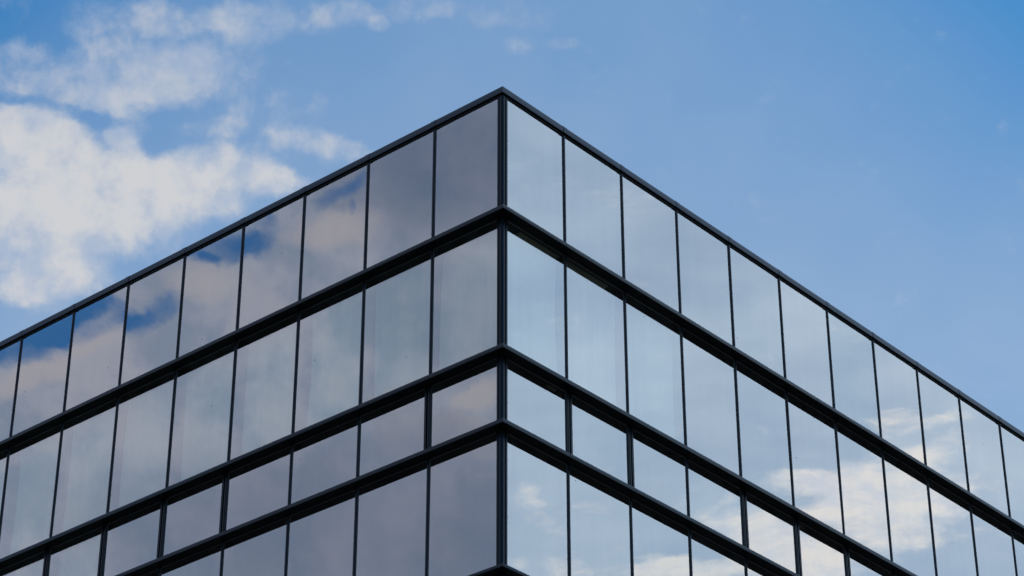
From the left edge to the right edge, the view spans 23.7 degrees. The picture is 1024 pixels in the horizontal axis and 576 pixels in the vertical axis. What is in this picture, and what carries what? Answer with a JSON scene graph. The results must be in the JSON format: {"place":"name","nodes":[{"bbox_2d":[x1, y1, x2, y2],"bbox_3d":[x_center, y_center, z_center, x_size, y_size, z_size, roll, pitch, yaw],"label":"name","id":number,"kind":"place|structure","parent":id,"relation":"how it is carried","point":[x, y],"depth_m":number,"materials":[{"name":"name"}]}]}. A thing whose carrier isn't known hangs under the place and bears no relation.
{"place":"outdoors","nodes":[
{"label":"outdoors","id":0,"kind":"place"},
{"bbox_2d":[0,86,1023,575],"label":"office building","id":1,"kind":"structure","parent":0,"point":[502,330],"depth_m":35.96,"materials":[{"name":"black glass"}]},
{"bbox_2d":[0,449,7,509],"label":"window","id":2,"kind":"structure","parent":1,"relation":"in","point":[3,455],"depth_m":39.85,"materials":[{"name":"clear glass"}]},
{"bbox_2d":[0,338,20,440],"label":"window","id":3,"kind":"structure","parent":1,"relation":"in","point":[9,354],"depth_m":40.77,"materials":[{"name":"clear glass"}]},
{"bbox_2d":[0,551,44,575],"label":"window","id":4,"kind":"structure","parent":1,"relation":"in","point":[32,565],"depth_m":38.29,"materials":[{"name":"clear glass"}]},
{"bbox_2d":[0,424,60,558],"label":"window","id":5,"kind":"structure","parent":1,"relation":"in","point":[32,463],"depth_m":39.08,"materials":[{"name":"clear glass"}]},
{"bbox_2d":[11,312,72,435],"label":"window","id":6,"kind":"structure","parent":1,"relation":"in","point":[41,381],"depth_m":40.17,"materials":[{"name":"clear glass"}]},
{"bbox_2d":[47,526,101,575],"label":"window","id":7,"kind":"structure","parent":1,"relation":"in","point":[79,555],"depth_m":37.50,"materials":[{"name":"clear glass"}]},
{"bbox_2d":[51,398,116,536],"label":"window","id":8,"kind":"structure","parent":1,"relation":"in","point":[81,495],"depth_m":38.31,"materials":[{"name":"clear glass"}]},
{"bbox_2d":[64,284,126,410],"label":"window","id":9,"kind":"structure","parent":1,"relation":"in","point":[95,353],"depth_m":39.41,"materials":[{"name":"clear glass"}]},
{"bbox_2d":[102,501,160,575],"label":"window","id":10,"kind":"structure","parent":1,"relation":"in","point":[131,542],"depth_m":36.72,"materials":[{"name":"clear glass"}]},
{"bbox_2d":[108,370,174,511],"bbox_3d":[-5.692,2.417,37.520,1.308,2.136,0.036,-24,-38,34],"label":"window","id":11,"kind":"structure","parent":1,"relation":"in","point":[141,443],"depth_m":37.55,"materials":[{"name":"clear glass"}]},
{"bbox_2d":[141,568,158,575],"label":"window","id":12,"kind":"structure","parent":1,"relation":"in","point":[155,572],"depth_m":36.05,"materials":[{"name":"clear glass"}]},
{"bbox_2d":[120,256,183,384],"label":"window","id":13,"kind":"structure","parent":1,"relation":"in","point":[153,303],"depth_m":38.65,"materials":[{"name":"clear glass"}]},
{"bbox_2d":[160,543,220,575],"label":"window","id":14,"kind":"structure","parent":1,"relation":"in","point":[206,562],"depth_m":35.41,"materials":[{"name":"grey glass"}]},
{"bbox_2d":[162,475,222,555],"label":"window","id":15,"kind":"structure","parent":1,"relation":"in","point":[192,515],"depth_m":35.95,"materials":[{"name":"grey glass"}]},
{"bbox_2d":[167,342,234,486],"bbox_3d":[-4.676,1.965,36.759,1.308,2.136,0.036,-24,-38,34],"label":"window","id":16,"kind":"structure","parent":1,"relation":"in","point":[203,386],"depth_m":36.79,"materials":[{"name":"grey glass"}]},
{"bbox_2d":[177,226,241,357],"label":"window","id":17,"kind":"structure","parent":1,"relation":"in","point":[211,271],"depth_m":37.89,"materials":[{"name":"grey glass"}]},
{"bbox_2d":[221,517,286,575],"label":"window","id":18,"kind":"structure","parent":1,"relation":"in","point":[260,551],"depth_m":34.61,"materials":[{"name":"grey glass"}]},
{"bbox_2d":[225,446,290,530],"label":"window","id":19,"kind":"structure","parent":1,"relation":"in","point":[257,488],"depth_m":35.17,"materials":[{"name":"grey glass"}]},
{"bbox_2d":[229,313,296,459],"bbox_3d":[-3.660,1.512,35.999,1.308,2.136,0.036,-24,-38,34],"label":"window","id":20,"kind":"structure","parent":1,"relation":"in","point":[262,406],"depth_m":36.02,"materials":[{"name":"grey glass"}]},
{"bbox_2d":[238,195,302,328],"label":"window","id":21,"kind":"structure","parent":1,"relation":"in","point":[270,269],"depth_m":37.12,"materials":[{"name":"grey glass"}]},
{"bbox_2d":[286,489,354,575],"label":"window","id":22,"kind":"structure","parent":1,"relation":"in","point":[320,536],"depth_m":33.78,"materials":[{"name":"grey glass"}]},
{"bbox_2d":[290,417,357,503],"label":"window","id":23,"kind":"structure","parent":1,"relation":"in","point":[322,461],"depth_m":34.42,"materials":[{"name":"grey glass"}]},
{"bbox_2d":[293,282,362,432],"bbox_3d":[-2.643,1.059,35.239,1.308,2.136,0.036,-24,-38,34],"label":"window","id":24,"kind":"structure","parent":1,"relation":"in","point":[329,334],"depth_m":35.26,"materials":[{"name":"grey glass"}]},
{"bbox_2d":[300,163,366,299],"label":"window","id":25,"kind":"structure","parent":1,"relation":"in","point":[334,215],"depth_m":36.37,"materials":[{"name":"grey glass"}]},
{"bbox_2d":[355,460,426,575],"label":"window","id":26,"kind":"structure","parent":1,"relation":"in","point":[391,509],"depth_m":32.93,"materials":[{"name":"grey glass"}]},
{"bbox_2d":[358,389,424,475],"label":"window","id":27,"kind":"structure","parent":1,"relation":"in","point":[392,432],"depth_m":33.68,"materials":[{"name":"grey glass"}]},
{"bbox_2d":[361,250,430,403],"bbox_3d":[-1.627,0.606,34.478,1.308,2.136,0.036,-24,-38,34],"label":"window","id":28,"kind":"structure","parent":1,"relation":"in","point":[396,325],"depth_m":34.50,"materials":[{"name":"grey glass"}]},
{"bbox_2d":[365,129,432,268],"bbox_3d":[-1.629,-1.238,35.575,1.308,2.014,0.036,-24,-38,34],"label":"window","id":29,"kind":"structure","parent":1,"relation":"in","point":[399,211],"depth_m":35.60,"materials":[{"name":"grey glass"}]},
{"bbox_2d":[427,432,496,575],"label":"window","id":30,"kind":"structure","parent":1,"relation":"in","point":[448,471],"depth_m":32.47,"materials":[{"name":"grey glass"}]},
{"bbox_2d":[430,358,496,446],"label":"window","id":31,"kind":"structure","parent":1,"relation":"in","point":[466,401],"depth_m":32.92,"materials":[{"name":"grey glass"}]},
{"bbox_2d":[431,219,496,372],"bbox_3d":[-0.647,0.169,33.745,1.212,2.136,0.036,-24,-38,34],"label":"window","id":32,"kind":"structure","parent":1,"relation":"in","point":[464,296],"depth_m":33.77,"materials":[{"name":"grey glass"}]},
{"bbox_2d":[434,96,497,235],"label":"window","id":33,"kind":"structure","parent":1,"relation":"in","point":[465,188],"depth_m":34.87,"materials":[{"name":"grey glass"}]},
{"bbox_2d":[508,98,563,240],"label":"window","id":34,"kind":"structure","parent":1,"relation":"in","point":[535,148],"depth_m":34.96,"materials":[{"name":"blue glass"}]},
{"bbox_2d":[508,221,565,377],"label":"window","id":35,"kind":"structure","parent":1,"relation":"in","point":[536,270],"depth_m":33.86,"materials":[{"name":"blue glass"}]},
{"bbox_2d":[508,359,566,450],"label":"window","id":36,"kind":"structure","parent":1,"relation":"in","point":[536,405],"depth_m":33.01,"materials":[{"name":"blue glass"}]},
{"bbox_2d":[507,433,568,575],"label":"window","id":37,"kind":"structure","parent":1,"relation":"in","point":[537,481],"depth_m":32.20,"materials":[{"name":"blue glass"}]},
{"bbox_2d":[565,136,623,277],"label":"window","id":38,"kind":"structure","parent":1,"relation":"in","point":[593,186],"depth_m":35.81,"materials":[{"name":"blue glass"}]},
{"bbox_2d":[567,257,626,411],"bbox_3d":[1.194,0.722,34.677,0.036,2.136,1.310,-24,-38,34],"label":"window","id":39,"kind":"structure","parent":1,"relation":"in","point":[595,306],"depth_m":34.70,"materials":[{"name":"blue glass"}]},
{"bbox_2d":[572,395,628,483],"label":"window","id":40,"kind":"structure","parent":1,"relation":"in","point":[600,439],"depth_m":33.88,"materials":[{"name":"blue glass"}]},
{"bbox_2d":[570,466,631,575],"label":"window","id":41,"kind":"structure","parent":1,"relation":"in","point":[600,525],"depth_m":33.14,"materials":[{"name":"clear glass"}]},
{"bbox_2d":[623,174,679,312],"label":"window","id":42,"kind":"structure","parent":1,"relation":"in","point":[650,231],"depth_m":36.69,"materials":[{"name":"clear glass"}]},
{"bbox_2d":[626,293,684,444],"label":"window","id":43,"kind":"structure","parent":1,"relation":"in","point":[655,375],"depth_m":35.59,"materials":[{"name":"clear glass"}]},
{"bbox_2d":[633,429,687,515],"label":"window","id":44,"kind":"structure","parent":1,"relation":"in","point":[660,472],"depth_m":34.76,"materials":[{"name":"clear glass"}]},
{"bbox_2d":[632,499,690,575],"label":"window","id":45,"kind":"structure","parent":1,"relation":"in","point":[661,545],"depth_m":34.11,"materials":[{"name":"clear glass"}]},
{"bbox_2d":[677,210,733,345],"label":"window","id":46,"kind":"structure","parent":1,"relation":"in","point":[704,256],"depth_m":37.56,"materials":[{"name":"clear glass"}]},
{"bbox_2d":[682,327,740,475],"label":"window","id":47,"kind":"structure","parent":1,"relation":"in","point":[709,373],"depth_m":36.46,"materials":[{"name":"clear glass"}]},
{"bbox_2d":[688,459,743,544],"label":"window","id":48,"kind":"structure","parent":1,"relation":"in","point":[715,502],"depth_m":35.60,"materials":[{"name":"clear glass"}]},
{"bbox_2d":[691,530,745,575],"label":"window","id":49,"kind":"structure","parent":1,"relation":"in","point":[709,558],"depth_m":35.05,"materials":[{"name":"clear glass"}]},
{"bbox_2d":[730,245,784,377],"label":"window","id":50,"kind":"structure","parent":1,"relation":"in","point":[755,289],"depth_m":38.44,"materials":[{"name":"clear glass"}]},
{"bbox_2d":[747,559,777,575],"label":"window","id":51,"kind":"structure","parent":1,"relation":"in","point":[754,569],"depth_m":35.84,"materials":[{"name":"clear glass"}]},
{"bbox_2d":[736,360,792,504],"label":"window","id":52,"kind":"structure","parent":1,"relation":"in","point":[763,418],"depth_m":37.34,"materials":[{"name":"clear glass"}]},
{"bbox_2d":[746,492,797,573],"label":"window","id":53,"kind":"structure","parent":1,"relation":"in","point":[771,530],"depth_m":36.51,"materials":[{"name":"clear glass"}]},
{"bbox_2d":[780,278,833,407],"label":"window","id":54,"kind":"structure","parent":1,"relation":"in","point":[805,326],"depth_m":39.31,"materials":[{"name":"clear glass"}]},
{"bbox_2d":[788,392,843,533],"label":"window","id":55,"kind":"structure","parent":1,"relation":"in","point":[817,493],"depth_m":38.22,"materials":[{"name":"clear glass"}]},
{"bbox_2d":[799,521,846,575],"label":"window","id":56,"kind":"structure","parent":1,"relation":"in","point":[821,555],"depth_m":37.39,"materials":[{"name":"clear glass"}]},
{"bbox_2d":[828,310,880,436],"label":"window","id":57,"kind":"structure","parent":1,"relation":"in","point":[853,366],"depth_m":40.19,"materials":[{"name":"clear glass"}]},
{"bbox_2d":[837,422,891,560],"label":"window","id":58,"kind":"structure","parent":1,"relation":"in","point":[861,461],"depth_m":39.08,"materials":[{"name":"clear glass"}]},
{"bbox_2d":[849,549,892,575],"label":"window","id":59,"kind":"structure","parent":1,"relation":"in","point":[860,565],"depth_m":38.29,"materials":[{"name":"clear glass"}]},
{"bbox_2d":[874,340,925,464],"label":"window","id":60,"kind":"structure","parent":1,"relation":"in","point":[900,413],"depth_m":41.07,"materials":[{"name":"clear glass"}]},
{"bbox_2d":[884,451,936,575],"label":"window","id":61,"kind":"structure","parent":1,"relation":"in","point":[907,488],"depth_m":39.97,"materials":[{"name":"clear glass"}]},
{"bbox_2d":[918,370,968,490],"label":"window","id":62,"kind":"structure","parent":1,"relation":"in","point":[943,435],"depth_m":41.94,"materials":[{"name":"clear glass"}]},
{"bbox_2d":[928,478,977,575],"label":"window","id":63,"kind":"structure","parent":1,"relation":"in","point":[951,514],"depth_m":40.94,"materials":[{"name":"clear glass"}]},
{"bbox_2d":[960,397,1009,516],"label":"window","id":64,"kind":"structure","parent":1,"relation":"in","point":[983,446],"depth_m":42.82,"materials":[{"name":"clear glass"}]},
{"bbox_2d":[971,504,1016,575],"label":"window","id":65,"kind":"structure","parent":1,"relation":"in","point":[993,539],"depth_m":41.92,"materials":[{"name":"blue glass"}]},
{"bbox_2d":[1001,424,1023,524],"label":"window","id":66,"kind":"structure","parent":1,"relation":"in","point":[1013,444],"depth_m":43.55,"materials":[{"name":"blue glass"}]},
{"bbox_2d":[1013,530,1023,575],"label":"window","id":67,"kind":"structure","parent":1,"relation":"in","point":[1018,538],"depth_m":42.60,"materials":[{"name":"blue glass"}]},
{"bbox_2d":[0,0,1023,432],"label":"sky","id":68,"kind":"structure","parent":0,"point":[869,152],"materials":[{"name":"blue"}]}
]}

